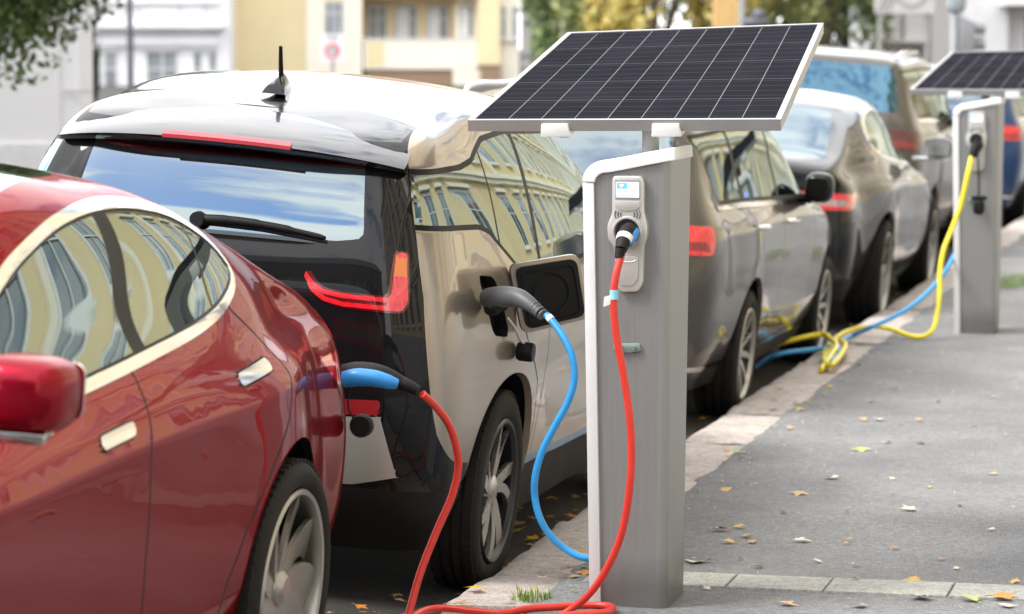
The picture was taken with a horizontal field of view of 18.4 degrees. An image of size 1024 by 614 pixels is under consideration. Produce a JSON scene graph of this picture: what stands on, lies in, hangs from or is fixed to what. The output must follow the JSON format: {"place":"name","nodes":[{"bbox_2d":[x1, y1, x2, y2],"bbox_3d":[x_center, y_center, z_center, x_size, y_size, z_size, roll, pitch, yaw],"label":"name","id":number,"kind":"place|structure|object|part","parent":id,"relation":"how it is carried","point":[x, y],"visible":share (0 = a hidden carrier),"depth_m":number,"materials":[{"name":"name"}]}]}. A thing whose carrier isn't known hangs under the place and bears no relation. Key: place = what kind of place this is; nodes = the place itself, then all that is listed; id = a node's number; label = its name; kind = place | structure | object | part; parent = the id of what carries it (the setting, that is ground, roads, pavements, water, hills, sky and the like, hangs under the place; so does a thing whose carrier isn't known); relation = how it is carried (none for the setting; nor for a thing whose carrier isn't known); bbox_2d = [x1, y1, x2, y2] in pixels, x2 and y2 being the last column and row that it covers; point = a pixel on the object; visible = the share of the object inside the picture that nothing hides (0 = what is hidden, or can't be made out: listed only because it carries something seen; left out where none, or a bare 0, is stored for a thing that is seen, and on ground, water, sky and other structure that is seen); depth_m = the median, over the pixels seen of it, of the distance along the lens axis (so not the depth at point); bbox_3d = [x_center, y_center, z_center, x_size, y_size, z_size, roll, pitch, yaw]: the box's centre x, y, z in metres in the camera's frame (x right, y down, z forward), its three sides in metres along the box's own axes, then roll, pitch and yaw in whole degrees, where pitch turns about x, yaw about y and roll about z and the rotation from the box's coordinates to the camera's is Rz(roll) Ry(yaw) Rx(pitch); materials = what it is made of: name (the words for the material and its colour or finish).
{"place":"outdoors","nodes":[
{"label":"outdoors","id":0,"kind":"place"},
{"bbox_2d":[519,49,520,73],"bbox_3d":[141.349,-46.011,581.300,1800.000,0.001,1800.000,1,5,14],"label":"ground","id":1,"kind":"structure","parent":0,"point":[519,61],"depth_m":433.38,"materials":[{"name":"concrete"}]},
{"bbox_2d":[97,85,1010,613],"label":"road","id":2,"kind":"structure","parent":0,"point":[373,579],"depth_m":11.53,"materials":[{"name":"grey asphalt"}]},
{"bbox_2d":[0,0,92,168],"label":"white outbuilding","id":3,"kind":"structure","parent":2,"relation":"on","point":[34,119],"depth_m":33.18,"materials":[{"name":"paint"}]},
{"bbox_2d":[0,0,130,90],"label":"street tree","id":4,"kind":"object","parent":2,"relation":"on","point":[32,16],"visible":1,"depth_m":26.10,"materials":[{"name":"green plant"}]},
{"bbox_2d":[92,25,100,101],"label":"clipped shrub","id":5,"kind":"object","parent":2,"relation":"on","point":[96,64],"visible":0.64,"depth_m":59.79,"materials":[{"name":"plant"}]},
{"bbox_2d":[127,0,133,88],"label":"street lamp","id":6,"kind":"object","parent":2,"relation":"on","point":[130,70],"depth_m":69.71,"materials":[{"name":"grey metal"}]},
{"bbox_2d":[92,0,235,85],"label":"white villa","id":7,"kind":"object","parent":2,"relation":"on","point":[170,37],"visible":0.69,"depth_m":107.57,"materials":[{"name":"paint"}]},
{"bbox_2d":[103,51,118,85],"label":"window","id":8,"kind":"structure","parent":7,"relation":"in","point":[110,58],"depth_m":107.65,"materials":[{"name":"grey glass"}]},
{"bbox_2d":[145,51,163,80],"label":"window","id":9,"kind":"structure","parent":7,"relation":"in","point":[152,58],"depth_m":107.65,"materials":[{"name":"grey glass"}]},
{"bbox_2d":[143,0,178,1],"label":"window","id":10,"kind":"structure","parent":7,"relation":"in","point":[143,0],"depth_m":107.36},
{"bbox_2d":[161,51,178,75],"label":"window","id":11,"kind":"structure","parent":7,"relation":"in","point":[171,59],"depth_m":107.65,"materials":[{"name":"grey glass"}]},
{"bbox_2d":[192,51,202,70],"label":"window","id":12,"kind":"structure","parent":7,"relation":"in","point":[197,63],"depth_m":107.63,"materials":[{"name":"grey glass"}]},
{"bbox_2d":[208,51,217,69],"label":"window","id":13,"kind":"structure","parent":7,"relation":"in","point":[212,55],"depth_m":107.63,"materials":[{"name":"grey glass"}]},
{"bbox_2d":[0,163,345,613],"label":"fastback saloon","id":14,"kind":"object","parent":2,"relation":"on","point":[172,422],"visible":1,"depth_m":7.65,"materials":[{"name":"red paint"}]},
{"bbox_2d":[0,217,150,613],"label":"front door","id":15,"kind":"structure","parent":14,"relation":"in","point":[74,516],"depth_m":7.16,"materials":[{"name":"red paint"}]},
{"bbox_2d":[91,211,290,613],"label":"rear door","id":16,"kind":"structure","parent":14,"relation":"in","point":[217,441],"depth_m":7.89,"materials":[{"name":"red paint"}]},
{"bbox_2d":[38,46,586,588],"bbox_3d":[-0.524,-0.110,12.303,2.166,1.818,4.099,6,6,13],"label":"hatchback","id":17,"kind":"object","parent":2,"relation":"on","point":[396,224],"visible":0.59,"depth_m":10.44,"materials":[{"name":"beige paint"}]},
{"bbox_3d":[-1.562,-0.162,11.151,0.283,1.143,1.139,6,6,13],"label":"rear door","id":18,"kind":"part","parent":17,"relation":"part of","materials":[{"name":"beige paint"}]},
{"bbox_3d":[-0.083,-0.001,10.803,0.194,1.155,1.148,2,5,18],"label":"rear door","id":19,"kind":"part","parent":17,"relation":"part of","materials":[{"name":"beige paint"}]},
{"bbox_3d":[0.221,-0.097,12.084,0.179,1.169,1.584,1,5,13],"label":"front door","id":20,"kind":"part","parent":17,"relation":"part of","materials":[{"name":"beige paint"}]},
{"bbox_2d":[321,34,342,71],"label":"zone sign","id":21,"kind":"object","parent":2,"relation":"on","point":[332,48],"visible":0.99,"depth_m":61.79,"materials":[{"name":"white metal"}]},
{"bbox_2d":[351,603,367,608],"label":"fallen leaf","id":22,"kind":"object","parent":2,"relation":"on","point":[358,606],"visible":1,"depth_m":10.30,"materials":[{"name":"orange plant"}]},
{"bbox_2d":[236,0,519,84],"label":"apartment house","id":23,"kind":"structure","parent":2,"relation":"on","point":[451,42],"depth_m":109.57,"materials":[{"name":"yellow paint"}]},
{"bbox_2d":[325,0,344,38],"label":"window","id":24,"kind":"structure","parent":23,"relation":"in","point":[333,8],"depth_m":109.51,"materials":[{"name":"white glass"}]},
{"bbox_2d":[367,4,387,37],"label":"window","id":25,"kind":"structure","parent":23,"relation":"in","point":[377,14],"depth_m":111.12,"materials":[{"name":"grey glass"}]},
{"bbox_2d":[394,4,417,37],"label":"window","id":26,"kind":"structure","parent":23,"relation":"in","point":[405,15],"depth_m":111.10,"materials":[{"name":"white glass"}]},
{"bbox_2d":[426,4,448,37],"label":"window","id":27,"kind":"structure","parent":23,"relation":"in","point":[437,15],"depth_m":111.10,"materials":[{"name":"white glass"}]},
{"bbox_2d":[457,5,475,37],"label":"window","id":28,"kind":"structure","parent":23,"relation":"in","point":[466,12],"depth_m":110.13,"materials":[{"name":"white glass"}]},
{"bbox_2d":[480,65,500,79],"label":"doorway","id":29,"kind":"structure","parent":23,"relation":"in","point":[487,72],"depth_m":109.40,"materials":[{"name":"brown wood"}]},
{"bbox_2d":[500,5,507,40],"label":"window","id":30,"kind":"structure","parent":23,"relation":"in","point":[503,7],"depth_m":109.51,"materials":[{"name":"beige glass"}]},
{"bbox_2d":[510,5,519,40],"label":"window","id":31,"kind":"structure","parent":23,"relation":"in","point":[514,7],"depth_m":109.51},
{"bbox_2d":[515,520,525,524],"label":"fallen leaf","id":32,"kind":"object","parent":2,"relation":"on","point":[518,522],"visible":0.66,"depth_m":12.27,"materials":[{"name":"brown plant"}]},
{"bbox_2d":[520,0,539,72],"bbox_3d":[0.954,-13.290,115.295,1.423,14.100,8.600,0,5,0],"label":"grey house","id":33,"kind":"structure","parent":2,"relation":"on","point":[525,53],"depth_m":111.60,"materials":[{"name":"paint"}]},
{"bbox_2d":[524,534,539,539],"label":"fallen leaf","id":34,"kind":"object","parent":2,"relation":"on","point":[535,536],"visible":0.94,"depth_m":11.98,"materials":[{"name":"plant"}]},
{"bbox_2d":[516,0,583,63],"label":"broadleaf tree","id":35,"kind":"object","parent":2,"relation":"on","point":[543,39],"visible":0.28,"depth_m":97.26,"materials":[{"name":"green plant"}]},
{"bbox_2d":[547,0,639,39],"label":"broadleaf tree","id":36,"kind":"object","parent":2,"relation":"on","point":[574,10],"visible":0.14,"depth_m":75.69,"materials":[{"name":"green plant"}]},
{"bbox_2d":[559,0,687,30],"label":"broadleaf tree","id":37,"kind":"object","parent":2,"relation":"on","point":[663,16],"visible":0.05,"depth_m":87.40,"materials":[{"name":"green plant"}]},
{"bbox_2d":[464,79,834,415],"bbox_3d":[0.660,-0.424,17.394,2.044,1.574,4.792,7,6,13],"label":"estate car","id":38,"kind":"object","parent":2,"relation":"on","point":[760,280],"visible":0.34,"depth_m":15.87,"materials":[{"name":"grey paint"}]},
{"bbox_3d":[0.203,-0.760,15.265,1.293,0.320,0.316,7,6,13],"label":"rear window","id":39,"kind":"part","parent":38,"relation":"part of","materials":[{"name":"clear glass"}]},
{"bbox_3d":[1.206,-0.330,16.068,0.230,1.127,1.609,1,5,16],"label":"rear door","id":40,"kind":"part","parent":38,"relation":"part of","materials":[{"name":"grey paint"}]},
{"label":"front door","id":41,"kind":"part","parent":38,"relation":"part of","materials":[{"name":"grey paint"}]},
{"bbox_2d":[575,0,772,30],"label":"broadleaf tree","id":42,"kind":"object","parent":2,"relation":"on","point":[698,12],"visible":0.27,"depth_m":69.41,"materials":[{"name":"yellow plant"}]},
{"bbox_2d":[713,0,737,26],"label":"gate pillar","id":43,"kind":"structure","parent":2,"relation":"on","point":[725,12],"depth_m":61.54,"materials":[{"name":"paint"}]},
{"bbox_2d":[441,216,1023,613],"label":"kerb","id":44,"kind":"structure","parent":2,"relation":"on","point":[544,556],"depth_m":14.36,"materials":[{"name":"stone"}]},
{"bbox_2d":[443,599,472,603],"bbox_3d":[-0.163,0.929,9.932,0.108,0.010,0.068,-1,5,13],"label":"fallen leaf","id":45,"kind":"object","parent":44,"relation":"on","point":[461,602],"visible":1,"depth_m":9.94,"materials":[{"name":"beige plant"}]},
{"bbox_2d":[508,583,556,601],"bbox_3d":[0.066,0.912,10.089,0.157,0.048,0.134,1,5,14],"label":"grass tuft","id":46,"kind":"object","parent":44,"relation":"on","point":[526,596],"visible":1,"depth_m":10.09,"materials":[{"name":"green plant"}]},
{"bbox_2d":[761,140,982,372],"bbox_3d":[1.915,-0.326,18.264,0.854,1.226,2.580,2,5,26],"label":"charging cable","id":47,"kind":"object","parent":44,"relation":"on","point":[976,146],"visible":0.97,"depth_m":18.95,"materials":[{"name":"plastic"}]},
{"bbox_2d":[739,0,769,25],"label":"sign post","id":48,"kind":"object","parent":2,"relation":"on","point":[758,17],"visible":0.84,"depth_m":57.62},
{"bbox_2d":[683,0,840,45],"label":"broadleaf tree","id":49,"kind":"object","parent":2,"relation":"on","point":[796,14],"visible":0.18,"depth_m":72.64,"materials":[{"name":"green plant"}]},
{"bbox_2d":[813,0,849,47],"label":"broadleaf tree","id":50,"kind":"object","parent":2,"relation":"on","point":[845,41],"visible":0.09,"depth_m":99.04,"materials":[{"name":"green plant"}]},
{"bbox_2d":[779,0,895,49],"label":"broadleaf tree","id":51,"kind":"object","parent":2,"relation":"on","point":[866,11],"visible":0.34,"depth_m":77.72,"materials":[{"name":"green plant"}]},
{"bbox_2d":[756,252,953,368],"bbox_3d":[2.084,-0.166,18.606,0.635,0.930,2.784,2,5,26],"label":"charging cable","id":52,"kind":"object","parent":2,"relation":"on","point":[924,295],"visible":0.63,"depth_m":18.55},
{"bbox_2d":[769,88,952,322],"bbox_3d":[1.933,-0.840,22.852,2.290,1.516,4.931,6,6,13],"label":"fastback saloon","id":53,"kind":"object","parent":2,"relation":"on","point":[880,208],"visible":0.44,"depth_m":21.19,"materials":[{"name":"black paint"}]},
{"bbox_2d":[769,103,831,156],"bbox_3d":[1.585,-1.225,21.201,1.175,0.346,1.357,6,6,13],"label":"rear window","id":54,"kind":"structure","parent":53,"relation":"in","point":[805,130],"depth_m":21.08,"materials":[{"name":"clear glass"}]},
{"bbox_2d":[865,112,906,269],"bbox_3d":[2.553,-0.785,21.837,0.256,1.114,1.096,1,5,12],"label":"rear door","id":55,"kind":"structure","parent":53,"relation":"in","point":[898,189],"depth_m":21.86,"materials":[{"name":"black paint"}]},
{"bbox_2d":[874,112,924,267],"bbox_3d":[2.801,-0.863,22.788,0.220,1.111,1.274,1,5,14],"label":"front door","id":56,"kind":"structure","parent":53,"relation":"in","point":[915,189],"depth_m":22.81,"materials":[{"name":"black paint"}]},
{"bbox_2d":[800,46,953,245],"bbox_3d":[3.001,-1.417,28.048,2.044,1.816,4.792,6,6,13],"label":"offroader","id":57,"kind":"object","parent":2,"relation":"on","point":[882,83],"visible":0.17,"depth_m":25.96,"materials":[{"name":"beige paint"}]},
{"bbox_2d":[800,60,897,111],"bbox_3d":[2.543,-1.834,25.911,1.299,0.370,0.314,6,6,13],"label":"rear window","id":58,"kind":"structure","parent":57,"relation":"in","point":[876,85],"depth_m":25.86,"materials":[{"name":"blue glass"}]},
{"bbox_2d":[902,70,947,207],"bbox_3d":[3.545,-1.315,26.724,0.235,1.377,1.610,1,5,17],"label":"rear door","id":59,"kind":"structure","parent":57,"relation":"in","point":[933,105],"depth_m":26.79,"materials":[{"name":"beige paint"}]},
{"bbox_2d":[939,95,952,221],"bbox_3d":[3.878,-1.425,28.036,0.201,1.335,1.147,1,5,14],"label":"front door","id":60,"kind":"structure","parent":57,"relation":"in","point":[947,197],"depth_m":27.88,"materials":[{"name":"beige paint"}]},
{"bbox_2d":[850,0,950,63],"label":"grey pavilion","id":61,"kind":"structure","parent":2,"relation":"on","point":[908,34],"depth_m":80.03,"materials":[{"name":"paint"}]},
{"bbox_2d":[882,43,892,51],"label":"window","id":62,"kind":"structure","parent":61,"relation":"in","point":[888,47],"depth_m":80.20,"materials":[{"name":"grey glass"}]},
{"bbox_2d":[907,43,924,60],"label":"window","id":63,"kind":"structure","parent":61,"relation":"in","point":[920,47],"depth_m":80.20,"materials":[{"name":"grey glass"}]},
{"bbox_2d":[874,0,934,62],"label":"sign board","id":64,"kind":"object","parent":2,"relation":"on","point":[926,7],"visible":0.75,"depth_m":65.72,"materials":[{"name":"white metal"}]},
{"bbox_2d":[947,0,985,51],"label":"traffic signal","id":65,"kind":"object","parent":2,"relation":"on","point":[964,31],"visible":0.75,"depth_m":51.69,"materials":[{"name":"white metal"}]},
{"bbox_2d":[928,63,1023,223],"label":"estate car","id":66,"kind":"object","parent":2,"relation":"on","point":[1013,181],"visible":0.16,"depth_m":32.17,"materials":[{"name":"blue paint"}]},
{"bbox_3d":[4.409,-2.206,32.345,1.293,0.329,0.315,6,6,13],"label":"rear window","id":67,"kind":"part","parent":66,"relation":"part of","materials":[{"name":"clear glass"}]},
{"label":"rear door","id":68,"kind":"part","parent":66,"relation":"part of","materials":[{"name":"blue paint"}]},
{"bbox_2d":[950,0,1023,52],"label":"white house","id":69,"kind":"structure","parent":2,"relation":"on","point":[1004,21],"depth_m":94.64,"materials":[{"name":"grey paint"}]},
{"bbox_2d":[1022,15,1023,49],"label":"window","id":70,"kind":"structure","parent":69,"relation":"in","point":[1023,15],"depth_m":94.91,"materials":[{"name":"grey glass"}]},
{"bbox_2d":[519,0,835,48],"label":"sky","id":71,"kind":"structure","parent":0,"point":[685,25],"materials":[{"name":"white"}]},
{"bbox_2d":[521,234,1023,613],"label":"pavement","id":72,"kind":"structure","parent":0,"point":[942,462],"depth_m":12.61,"materials":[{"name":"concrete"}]},
{"bbox_2d":[340,222,638,613],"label":"charging cable","id":73,"kind":"object","parent":72,"relation":"on","point":[369,374],"visible":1,"depth_m":9.67,"materials":[{"name":"plastic"}]},
{"bbox_2d":[576,569,588,574],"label":"fallen leaf","id":74,"kind":"object","parent":72,"relation":"on","point":[584,572],"visible":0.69,"depth_m":10.53,"materials":[{"name":"orange plant"}]},
{"bbox_2d":[468,23,823,608],"bbox_3d":[0.509,-0.034,10.608,1.024,1.842,1.619,1,5,14],"label":"charging station","id":75,"kind":"object","parent":72,"relation":"on","point":[653,85],"visible":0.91,"depth_m":9.91,"materials":[{"name":"silver metal"}]},
{"bbox_2d":[479,286,588,561],"bbox_3d":[0.190,0.294,10.391,0.661,1.175,0.311,1,5,14],"label":"charging cable","id":76,"kind":"object","parent":75,"relation":"attached to","point":[495,301],"visible":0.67,"depth_m":10.33,"materials":[{"name":"plastic"}]},
{"bbox_2d":[720,486,732,490],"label":"fallen leaf","id":77,"kind":"object","parent":72,"relation":"on","point":[725,488],"visible":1,"depth_m":12.53,"materials":[{"name":"yellow plant"}]},
{"bbox_2d":[773,600,798,605],"bbox_3d":[0.867,0.932,9.961,0.094,0.009,0.057,12,8,21],"label":"fallen leaf","id":78,"kind":"object","parent":72,"relation":"on","point":[788,602],"visible":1,"depth_m":9.97,"materials":[{"name":"beige plant"}]},
{"bbox_2d":[565,292,1022,607],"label":"leaf crumbs","id":79,"kind":"object","parent":72,"relation":"on","point":[810,449],"visible":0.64,"depth_m":13.74,"materials":[{"name":"brown plant"}]},
{"bbox_2d":[787,537,810,540],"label":"fallen leaf","id":80,"kind":"object","parent":72,"relation":"on","point":[801,538],"visible":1,"depth_m":11.24,"materials":[{"name":"beige plant"}]},
{"bbox_2d":[792,489,807,495],"bbox_3d":[1.135,0.730,12.425,0.084,0.012,0.115,5,9,19],"label":"fallen leaf","id":81,"kind":"object","parent":72,"relation":"on","point":[797,493],"visible":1,"depth_m":12.41,"materials":[{"name":"plant"}]},
{"bbox_2d":[582,572,1023,600],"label":"paving strip","id":82,"kind":"object","parent":72,"relation":"on","point":[836,585],"visible":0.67,"depth_m":10.28,"materials":[{"name":"concrete"}]},
{"bbox_2d":[851,444,871,451],"bbox_3d":[1.520,0.614,13.761,0.095,0.011,0.111,-2,16,0],"label":"fallen leaf","id":83,"kind":"object","parent":72,"relation":"on","point":[861,449],"visible":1,"depth_m":13.75,"materials":[{"name":"yellow plant"}]},
{"bbox_2d":[901,505,918,510],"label":"fallen leaf","id":84,"kind":"object","parent":72,"relation":"on","point":[908,507],"visible":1,"depth_m":11.99,"materials":[{"name":"beige plant"}]},
{"bbox_2d":[904,574,920,580],"bbox_3d":[1.327,0.896,10.419,0.068,0.005,0.090,-1,17,26],"label":"fallen leaf","id":85,"kind":"object","parent":72,"relation":"on","point":[914,578],"visible":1,"depth_m":10.42,"materials":[{"name":"yellow plant"}]},
{"bbox_2d":[910,50,1023,333],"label":"charging station","id":86,"kind":"object","parent":72,"relation":"on","point":[985,75],"visible":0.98,"depth_m":19.28,"materials":[{"name":"silver metal"}]},
{"bbox_2d":[971,154,986,214],"bbox_3d":[2.838,-0.749,19.185,0.100,0.376,0.040,1,5,14],"label":"socket cap","id":87,"kind":"object","parent":86,"relation":"hanging from","point":[978,206],"visible":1,"depth_m":19.18,"materials":[{"name":"black plastic"}]},
{"bbox_2d":[958,593,981,603],"bbox_3d":[1.460,0.921,10.031,0.086,0.011,0.106,5,11,-24],"label":"fallen leaf","id":88,"kind":"object","parent":72,"relation":"on","point":[975,598],"visible":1,"depth_m":10.04,"materials":[{"name":"plant"}]},
{"bbox_2d":[985,591,1017,598],"bbox_3d":[1.557,0.917,10.057,0.115,0.007,0.071,1,15,-15],"label":"fallen leaf","id":89,"kind":"object","parent":72,"relation":"on","point":[1003,594],"visible":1,"depth_m":10.06,"materials":[{"name":"orange plant"}]},
{"bbox_2d":[991,602,1012,606],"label":"fallen leaf","id":90,"kind":"object","parent":72,"relation":"on","point":[1009,605],"visible":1,"depth_m":9.94,"materials":[{"name":"white plant"}]},
{"bbox_2d":[1000,272,1023,288],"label":"grass","id":91,"kind":"structure","parent":0,"point":[1012,282],"depth_m":23.42,"materials":[{"name":"green plant"}]}
]}

